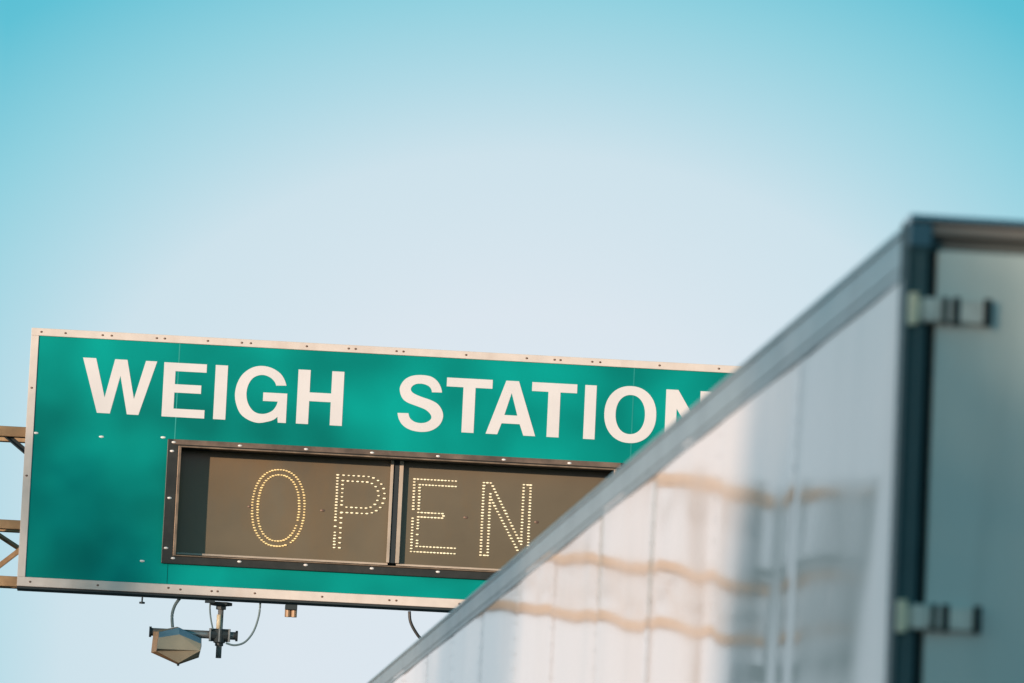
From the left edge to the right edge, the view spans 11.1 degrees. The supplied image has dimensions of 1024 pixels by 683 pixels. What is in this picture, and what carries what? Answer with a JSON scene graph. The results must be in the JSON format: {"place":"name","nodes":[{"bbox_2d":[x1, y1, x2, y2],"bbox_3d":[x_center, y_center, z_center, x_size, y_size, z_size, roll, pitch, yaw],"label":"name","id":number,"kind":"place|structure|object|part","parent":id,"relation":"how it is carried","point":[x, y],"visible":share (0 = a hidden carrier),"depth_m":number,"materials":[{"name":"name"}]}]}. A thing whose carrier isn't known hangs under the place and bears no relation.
{"place":"outdoors","nodes":[
{"label":"outdoors","id":0,"kind":"place"},
{"bbox_2d":[0,0,1023,682],"label":"sky","id":1,"kind":"structure","parent":0,"point":[676,181],"materials":[{"name":"blue"}]},
{"label":"road","id":2,"kind":"structure","parent":0,"visible":0},
{"bbox_2d":[0,426,25,588],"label":"sign gantry","id":3,"kind":"object","parent":2,"relation":"on","point":[14,436],"visible":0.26,"depth_m":45.12,"materials":[{"name":"metal"}]},
{"bbox_2d":[17,328,738,617],"bbox_3d":[-1.004,1.228,45.063,6.290,2.337,0.365,3,-7,-4],"label":"highway sign","id":4,"kind":"object","parent":3,"relation":"attached to","point":[291,476],"visible":0.91,"depth_m":44.99,"materials":[{"name":"metal"}]},
{"bbox_2d":[149,598,260,665],"bbox_3d":[-2.602,2.465,44.771,0.935,0.595,0.341,3,-7,-4],"label":"light fixture","id":5,"kind":"object","parent":4,"relation":"attached to","point":[177,645],"visible":1,"depth_m":44.70,"materials":[{"name":"plastic"}]},
{"bbox_2d":[408,611,420,638],"bbox_3d":[-0.589,2.459,44.965,0.608,0.307,0.026,3,-7,-4],"label":"cable","id":6,"kind":"object","parent":4,"relation":"hanging from","point":[412,625],"visible":0.42,"depth_m":44.94,"materials":[{"name":"black rubber"}]},
{"bbox_2d":[367,213,1023,682],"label":"semi trailer","id":7,"kind":"object","parent":2,"relation":"on","point":[827,485],"visible":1,"depth_m":10.26,"materials":[{"name":"metal"}]},
{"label":"rear door","id":8,"kind":"part","parent":7,"relation":"part of","materials":[{"name":"paint"}]}
]}

